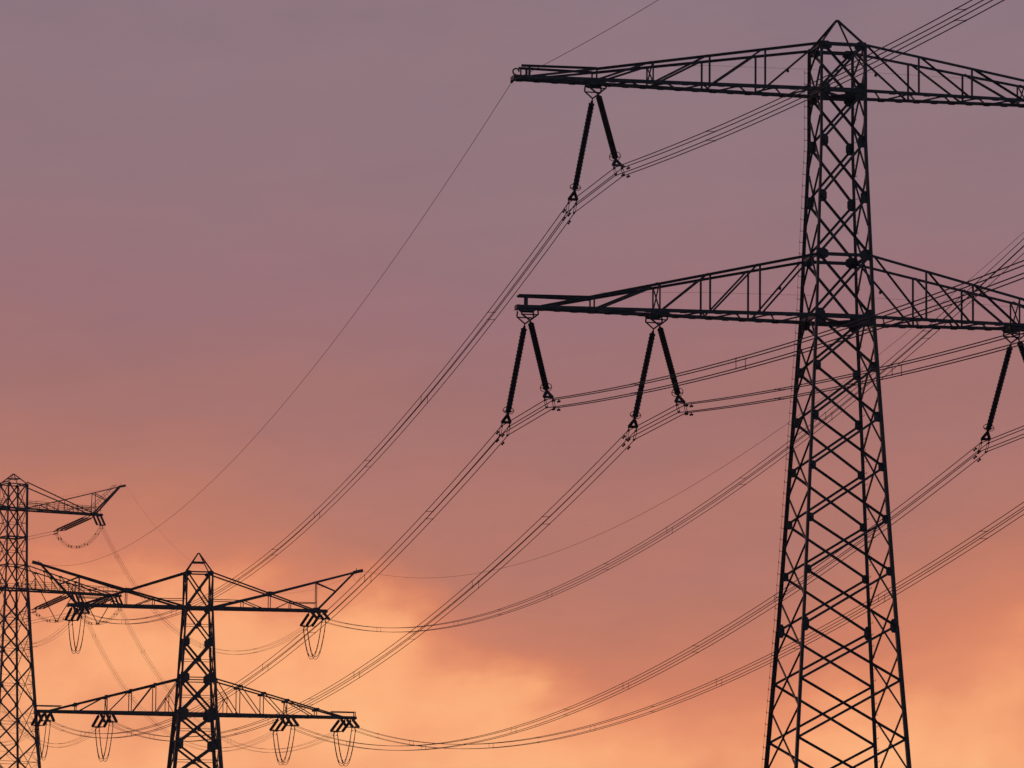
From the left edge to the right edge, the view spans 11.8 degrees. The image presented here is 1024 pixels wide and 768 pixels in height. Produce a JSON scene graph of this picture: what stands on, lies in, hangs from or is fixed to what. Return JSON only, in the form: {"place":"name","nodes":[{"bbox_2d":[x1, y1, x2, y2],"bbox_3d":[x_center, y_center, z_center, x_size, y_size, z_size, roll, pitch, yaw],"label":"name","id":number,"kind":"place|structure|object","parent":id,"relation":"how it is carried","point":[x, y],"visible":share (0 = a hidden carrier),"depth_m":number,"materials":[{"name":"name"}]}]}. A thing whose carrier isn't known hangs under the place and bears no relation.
{"place":"outdoors","nodes":[
{"label":"outdoors","id":0,"kind":"place"},
{"bbox_2d":[0,0,1023,767],"label":"sky","id":1,"kind":"structure","parent":0,"point":[198,198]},
{"label":"ground","id":2,"kind":"structure","parent":0,"visible":0},
{"bbox_2d":[0,473,125,767],"bbox_3d":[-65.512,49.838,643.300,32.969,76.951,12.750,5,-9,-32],"label":"lattice pylon","id":3,"kind":"object","parent":2,"relation":"on","point":[26,509],"visible":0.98,"depth_m":647.15,"materials":[{"name":"metal"}]},
{"bbox_2d":[31,594,68,612],"bbox_3d":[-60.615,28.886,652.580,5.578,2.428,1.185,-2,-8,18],"label":"tension insulator set","id":4,"kind":"object","parent":3,"relation":"attached to","point":[57,599],"visible":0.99,"depth_m":652.54,"materials":[{"name":"ceramic"}]},
{"bbox_2d":[53,515,92,534],"bbox_3d":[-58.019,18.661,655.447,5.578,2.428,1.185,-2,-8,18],"label":"tension insulator set","id":5,"kind":"object","parent":3,"relation":"attached to","point":[77,522],"visible":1,"depth_m":655.38,"materials":[{"name":"ceramic"}]},
{"bbox_2d":[71,593,82,601],"bbox_3d":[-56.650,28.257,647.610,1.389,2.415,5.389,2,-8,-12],"label":"tension insulator set","id":6,"kind":"object","parent":3,"relation":"hanging from","point":[72,595],"visible":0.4,"depth_m":648.41,"materials":[{"name":"ceramic"}]},
{"bbox_2d":[35,592,73,622],"bbox_3d":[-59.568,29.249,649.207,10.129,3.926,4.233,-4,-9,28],"label":"jumper loop","id":7,"kind":"object","parent":6,"relation":"hanging from","point":[39,615],"visible":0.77,"depth_m":649.22,"materials":[{"name":"metal"}]},
{"bbox_2d":[83,610,275,751],"bbox_3d":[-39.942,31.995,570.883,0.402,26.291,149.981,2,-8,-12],"label":"conductor bundle","id":8,"kind":"object","parent":6,"relation":"attached to","point":[154,719],"visible":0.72,"depth_m":586.10,"materials":[{"name":"metal"}]},
{"bbox_2d":[76,597,110,614],"bbox_3d":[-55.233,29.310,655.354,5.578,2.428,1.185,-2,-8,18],"label":"tension insulator set","id":9,"kind":"object","parent":3,"relation":"attached to","point":[99,602],"visible":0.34,"depth_m":655.19,"materials":[{"name":"ceramic"}]},
{"bbox_2d":[0,612,72,629],"bbox_3d":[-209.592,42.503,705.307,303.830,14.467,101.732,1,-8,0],"label":"conductor bundle","id":10,"kind":"object","parent":9,"relation":"attached to","point":[39,621],"visible":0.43,"depth_m":657.36,"materials":[{"name":"metal"}]},
{"bbox_2d":[92,515,105,528],"bbox_3d":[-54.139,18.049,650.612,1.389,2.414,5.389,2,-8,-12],"label":"tension insulator set","id":11,"kind":"object","parent":3,"relation":"attached to","point":[99,521],"visible":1,"depth_m":650.42,"materials":[{"name":"ceramic"}]},
{"bbox_2d":[54,526,102,547],"bbox_3d":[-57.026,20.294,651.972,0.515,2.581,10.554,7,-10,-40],"label":"jumper loop","id":12,"kind":"object","parent":11,"relation":"hanging from","point":[82,544],"visible":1,"depth_m":650.88,"materials":[{"name":"metal"}]},
{"bbox_2d":[101,527,305,654],"bbox_3d":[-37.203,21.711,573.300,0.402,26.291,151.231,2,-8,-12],"label":"conductor bundle","id":13,"kind":"object","parent":11,"relation":"attached to","point":[176,628],"visible":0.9,"depth_m":569.93,"materials":[{"name":"metal"}]},
{"bbox_2d":[111,596,122,610],"bbox_3d":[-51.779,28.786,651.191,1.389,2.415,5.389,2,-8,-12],"label":"tension insulator set","id":14,"kind":"object","parent":3,"relation":"hanging from","point":[119,598],"visible":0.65,"depth_m":652.10,"materials":[{"name":"ceramic"}]},
{"bbox_2d":[81,594,118,624],"bbox_3d":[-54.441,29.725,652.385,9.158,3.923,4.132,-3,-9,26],"label":"jumper loop","id":15,"kind":"object","parent":14,"relation":"hanging from","point":[102,616],"visible":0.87,"depth_m":651.84,"materials":[{"name":"metal"}]},
{"bbox_2d":[119,608,334,752],"bbox_3d":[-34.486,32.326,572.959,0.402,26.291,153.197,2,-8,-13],"label":"conductor bundle","id":16,"kind":"object","parent":14,"relation":"attached to","point":[198,718],"visible":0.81,"depth_m":574.21,"materials":[{"name":"metal"}]},
{"bbox_3d":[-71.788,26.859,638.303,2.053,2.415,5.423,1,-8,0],"label":"tension insulator set","id":17,"kind":"object","parent":3,"relation":"hanging from","visible":0},
{"bbox_2d":[0,700,97,746],"bbox_3d":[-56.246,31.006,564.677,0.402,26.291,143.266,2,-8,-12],"label":"conductor bundle","id":18,"kind":"object","parent":17,"relation":"attached to","point":[41,740],"visible":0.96,"depth_m":541.58,"materials":[{"name":"metal"}]},
{"bbox_2d":[32,553,362,767],"bbox_3d":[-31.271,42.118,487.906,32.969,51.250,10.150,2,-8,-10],"label":"lattice pylon","id":19,"kind":"object","parent":2,"relation":"on","point":[210,715],"visible":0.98,"depth_m":489.53,"materials":[{"name":"metal"}]},
{"bbox_2d":[31,714,49,729],"bbox_3d":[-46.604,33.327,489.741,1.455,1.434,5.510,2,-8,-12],"label":"tension insulator set","id":20,"kind":"object","parent":19,"relation":"attached to","point":[38,722],"visible":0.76,"depth_m":489.98,"materials":[{"name":"ceramic"}]},
{"bbox_2d":[2,726,36,745],"bbox_3d":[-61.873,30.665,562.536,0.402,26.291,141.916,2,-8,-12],"label":"conductor bundle","id":21,"kind":"object","parent":20,"relation":"attached to","point":[20,739],"visible":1,"depth_m":506.43,"materials":[{"name":"metal"}]},
{"bbox_2d":[35,721,50,760],"bbox_3d":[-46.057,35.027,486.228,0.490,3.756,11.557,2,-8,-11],"label":"jumper loop","id":22,"kind":"object","parent":20,"relation":"hanging from","point":[43,744],"visible":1,"depth_m":484.49,"materials":[{"name":"metal"}]},
{"bbox_2d":[37,712,54,724],"bbox_3d":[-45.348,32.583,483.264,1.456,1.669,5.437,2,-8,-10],"label":"tension insulator set","id":23,"kind":"object","parent":19,"relation":"attached to","point":[45,716],"visible":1,"depth_m":482.86,"materials":[{"name":"ceramic"}]},
{"bbox_2d":[47,400,551,737],"bbox_3d":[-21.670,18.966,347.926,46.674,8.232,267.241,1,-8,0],"label":"conductor bundle","id":24,"kind":"object","parent":23,"relation":"attached to","point":[496,441],"visible":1,"depth_m":273.81,"materials":[{"name":"metal"}]},
{"bbox_2d":[64,607,83,623],"bbox_3d":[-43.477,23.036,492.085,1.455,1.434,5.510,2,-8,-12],"label":"tension insulator set","id":25,"kind":"object","parent":19,"relation":"attached to","point":[72,617],"visible":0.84,"depth_m":492.08,"materials":[{"name":"ceramic"}]},
{"bbox_2d":[0,621,71,647],"bbox_3d":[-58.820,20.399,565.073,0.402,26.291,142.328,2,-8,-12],"label":"conductor bundle","id":26,"kind":"object","parent":25,"relation":"attached to","point":[38,641],"visible":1,"depth_m":519.23,"materials":[{"name":"metal"}]},
{"bbox_2d":[68,613,85,653],"bbox_3d":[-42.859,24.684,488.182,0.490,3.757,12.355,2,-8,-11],"label":"jumper loop","id":27,"kind":"object","parent":25,"relation":"hanging from","point":[75,650],"visible":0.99,"depth_m":487.44,"materials":[{"name":"metal"}]},
{"bbox_2d":[72,605,89,617],"bbox_3d":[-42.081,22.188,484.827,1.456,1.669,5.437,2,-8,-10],"label":"tension insulator set","id":28,"kind":"object","parent":19,"relation":"attached to","point":[80,609],"visible":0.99,"depth_m":484.53,"materials":[{"name":"ceramic"}]},
{"bbox_2d":[91,714,110,729],"bbox_3d":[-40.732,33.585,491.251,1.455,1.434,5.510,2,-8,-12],"label":"tension insulator set","id":29,"kind":"object","parent":19,"relation":"attached to","point":[99,723],"visible":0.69,"depth_m":491.32,"materials":[{"name":"ceramic"}]},
{"bbox_2d":[95,726,112,761],"bbox_3d":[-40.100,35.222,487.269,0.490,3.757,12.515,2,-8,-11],"label":"jumper loop","id":30,"kind":"object","parent":29,"relation":"hanging from","point":[106,745],"visible":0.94,"depth_m":486.88,"materials":[{"name":"metal"}]},
{"bbox_2d":[100,713,117,725],"bbox_3d":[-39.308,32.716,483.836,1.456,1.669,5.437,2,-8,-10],"label":"tension insulator set","id":31,"kind":"object","parent":19,"relation":"attached to","point":[108,718],"visible":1,"depth_m":483.25,"materials":[{"name":"ceramic"}]},
{"bbox_2d":[269,718,289,734],"bbox_3d":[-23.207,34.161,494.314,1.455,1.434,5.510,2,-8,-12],"label":"tension insulator set","id":32,"kind":"object","parent":19,"relation":"attached to","point":[277,727],"visible":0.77,"depth_m":494.44,"materials":[{"name":"ceramic"}]},
{"bbox_2d":[280,717,298,729],"bbox_3d":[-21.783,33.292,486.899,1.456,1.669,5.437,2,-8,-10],"label":"tension insulator set","id":33,"kind":"object","parent":19,"relation":"attached to","point":[290,722],"visible":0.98,"depth_m":486.59,"materials":[{"name":"ceramic"}]},
{"bbox_2d":[273,729,294,764],"bbox_3d":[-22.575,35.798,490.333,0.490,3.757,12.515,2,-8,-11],"label":"jumper loop","id":34,"kind":"object","parent":33,"relation":"hanging from","point":[282,762],"visible":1,"depth_m":490.23,"materials":[{"name":"metal"}]},
{"bbox_2d":[291,426,1023,750],"bbox_3d":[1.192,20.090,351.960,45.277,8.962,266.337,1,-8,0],"label":"conductor bundle","id":35,"kind":"object","parent":33,"relation":"attached to","point":[973,457],"visible":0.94,"depth_m":287.48,"materials":[{"name":"metal"}]},
{"bbox_2d":[300,613,320,630],"bbox_3d":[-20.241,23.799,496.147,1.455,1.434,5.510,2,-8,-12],"label":"tension insulator set","id":36,"kind":"object","parent":19,"relation":"attached to","point":[308,622],"visible":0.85,"depth_m":496.13,"materials":[{"name":"ceramic"}]},
{"bbox_2d":[303,622,325,658],"bbox_3d":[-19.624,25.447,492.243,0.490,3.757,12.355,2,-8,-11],"label":"jumper loop","id":37,"kind":"object","parent":36,"relation":"hanging from","point":[317,644],"visible":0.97,"depth_m":490.87,"materials":[{"name":"metal"}]},
{"bbox_2d":[311,611,329,622],"bbox_3d":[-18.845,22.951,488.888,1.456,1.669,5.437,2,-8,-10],"label":"tension insulator set","id":38,"kind":"object","parent":19,"relation":"attached to","point":[318,614],"visible":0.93,"depth_m":488.96,"materials":[{"name":"ceramic"}]},
{"bbox_2d":[323,238,1023,631],"bbox_3d":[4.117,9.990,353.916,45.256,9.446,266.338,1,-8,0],"label":"conductor bundle","id":39,"kind":"object","parent":38,"relation":"attached to","point":[727,486],"visible":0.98,"depth_m":301.95,"materials":[{"name":"metal"}]},
{"bbox_2d":[330,719,350,735],"bbox_3d":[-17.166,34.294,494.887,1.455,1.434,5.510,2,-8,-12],"label":"tension insulator set","id":40,"kind":"object","parent":19,"relation":"attached to","point":[338,728],"visible":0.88,"depth_m":494.96,"materials":[{"name":"ceramic"}]},
{"bbox_2d":[340,718,359,730],"bbox_3d":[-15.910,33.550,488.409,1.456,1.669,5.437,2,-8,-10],"label":"tension insulator set","id":41,"kind":"object","parent":19,"relation":"attached to","point":[349,723],"visible":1,"depth_m":488.24,"materials":[{"name":"ceramic"}]},
{"bbox_2d":[333,727,355,765],"bbox_3d":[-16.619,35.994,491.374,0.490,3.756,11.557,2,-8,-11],"label":"jumper loop","id":42,"kind":"object","parent":41,"relation":"hanging from","point":[347,751],"visible":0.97,"depth_m":491.05,"materials":[{"name":"metal"}]},
{"bbox_2d":[352,502,1023,748],"bbox_3d":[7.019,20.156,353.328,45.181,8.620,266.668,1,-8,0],"label":"conductor bundle","id":43,"kind":"object","parent":41,"relation":"attached to","point":[651,706],"visible":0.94,"depth_m":305.18,"materials":[{"name":"metal"}]},
{"bbox_2d":[353,232,1023,581],"bbox_3d":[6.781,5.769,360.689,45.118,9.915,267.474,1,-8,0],"label":"earth wire","id":44,"kind":"object","parent":19,"relation":"attached to","point":[734,459],"visible":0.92,"depth_m":320.40,"materials":[{"name":"metal"}]},
{"bbox_2d":[510,20,1023,767],"bbox_3d":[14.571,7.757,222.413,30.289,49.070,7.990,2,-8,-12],"label":"lattice pylon","id":45,"kind":"object","parent":2,"relation":"on","point":[850,98],"visible":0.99,"depth_m":223.70,"materials":[{"name":"metal"}]},
{"bbox_2d":[34,83,510,567],"bbox_3d":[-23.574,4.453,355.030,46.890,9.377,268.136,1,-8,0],"label":"earth wire","id":46,"kind":"object","parent":45,"relation":"attached to","point":[336,337],"visible":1,"depth_m":271.51,"materials":[{"name":"metal"}]},
{"bbox_2d":[499,311,533,436],"bbox_3d":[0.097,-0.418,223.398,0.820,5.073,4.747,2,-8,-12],"label":"insulator string","id":47,"kind":"object","parent":45,"relation":"attached to","point":[522,337],"visible":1,"depth_m":223.11,"materials":[{"name":"ceramic"}]},
{"bbox_2d":[521,308,554,408],"bbox_3d":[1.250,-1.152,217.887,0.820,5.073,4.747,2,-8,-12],"label":"insulator string","id":48,"kind":"object","parent":45,"relation":"attached to","point":[538,356],"visible":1,"depth_m":218.05,"materials":[{"name":"ceramic"}]},
{"bbox_2d":[545,260,1023,410],"bbox_3d":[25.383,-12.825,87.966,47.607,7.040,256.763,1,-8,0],"label":"conductor bundle","id":49,"kind":"object","parent":48,"relation":"hanging from","point":[559,401],"visible":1,"depth_m":169.21,"materials":[{"name":"metal"}]},
{"bbox_2d":[565,86,601,213],"bbox_3d":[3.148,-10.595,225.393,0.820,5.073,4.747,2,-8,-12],"label":"insulator string","id":50,"kind":"object","parent":45,"relation":"hanging from","point":[575,184],"visible":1,"depth_m":225.06,"materials":[{"name":"ceramic"}]},
{"bbox_2d":[512,0,657,80],"bbox_3d":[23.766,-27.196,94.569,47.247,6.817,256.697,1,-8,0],"label":"earth wire","id":51,"kind":"object","parent":45,"relation":"attached to","point":[588,40],"visible":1,"depth_m":204.80,"materials":[{"name":"metal"}]},
{"bbox_2d":[589,82,624,176],"bbox_3d":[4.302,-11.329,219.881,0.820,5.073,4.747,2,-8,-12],"label":"insulator string","id":52,"kind":"object","parent":45,"relation":"hanging from","point":[608,132],"visible":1,"depth_m":220.04,"materials":[{"name":"ceramic"}]},
{"bbox_2d":[82,169,621,623],"bbox_3d":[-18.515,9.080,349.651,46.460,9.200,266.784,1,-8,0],"label":"conductor bundle","id":53,"kind":"object","parent":52,"relation":"hanging from","point":[562,220],"visible":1,"depth_m":267.24,"materials":[{"name":"metal"}]},
{"bbox_2d":[615,0,1003,177],"bbox_3d":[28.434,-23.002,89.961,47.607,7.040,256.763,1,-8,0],"label":"conductor bundle","id":54,"kind":"object","parent":52,"relation":"hanging from","point":[627,168],"visible":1,"depth_m":181.87,"materials":[{"name":"metal"}]},
{"bbox_2d":[625,316,662,440],"bbox_3d":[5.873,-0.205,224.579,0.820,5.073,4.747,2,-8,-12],"label":"insulator string","id":55,"kind":"object","parent":45,"relation":"hanging from","point":[634,415],"visible":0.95,"depth_m":224.19,"materials":[{"name":"ceramic"}]},
{"bbox_2d":[110,404,684,741],"bbox_3d":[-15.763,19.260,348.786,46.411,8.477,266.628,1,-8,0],"label":"conductor bundle","id":56,"kind":"object","parent":55,"relation":"hanging from","point":[622,445],"visible":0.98,"depth_m":275.11,"materials":[{"name":"metal"}]},
{"bbox_2d":[650,313,686,412],"bbox_3d":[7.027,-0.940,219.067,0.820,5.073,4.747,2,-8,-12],"label":"insulator string","id":57,"kind":"object","parent":45,"relation":"hanging from","point":[667,356],"visible":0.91,"depth_m":219.31,"materials":[{"name":"ceramic"}]},
{"bbox_2d":[678,329,1023,415],"bbox_3d":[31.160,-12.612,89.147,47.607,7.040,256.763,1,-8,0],"label":"conductor bundle","id":58,"kind":"object","parent":57,"relation":"hanging from","point":[778,398],"visible":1,"depth_m":185.66,"materials":[{"name":"metal"}]},
{"bbox_2d":[977,331,1019,452],"bbox_3d":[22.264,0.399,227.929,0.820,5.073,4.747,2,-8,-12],"label":"insulator string","id":59,"kind":"object","parent":45,"relation":"hanging from","point":[989,424],"visible":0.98,"depth_m":227.64,"materials":[{"name":"ceramic"}]},
{"bbox_2d":[1009,327,1023,361],"bbox_3d":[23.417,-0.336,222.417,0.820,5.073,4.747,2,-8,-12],"label":"insulator string","id":60,"kind":"object","parent":45,"relation":"hanging from","point":[1021,348],"visible":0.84,"depth_m":224.48,"materials":[{"name":"ceramic"}]}
]}

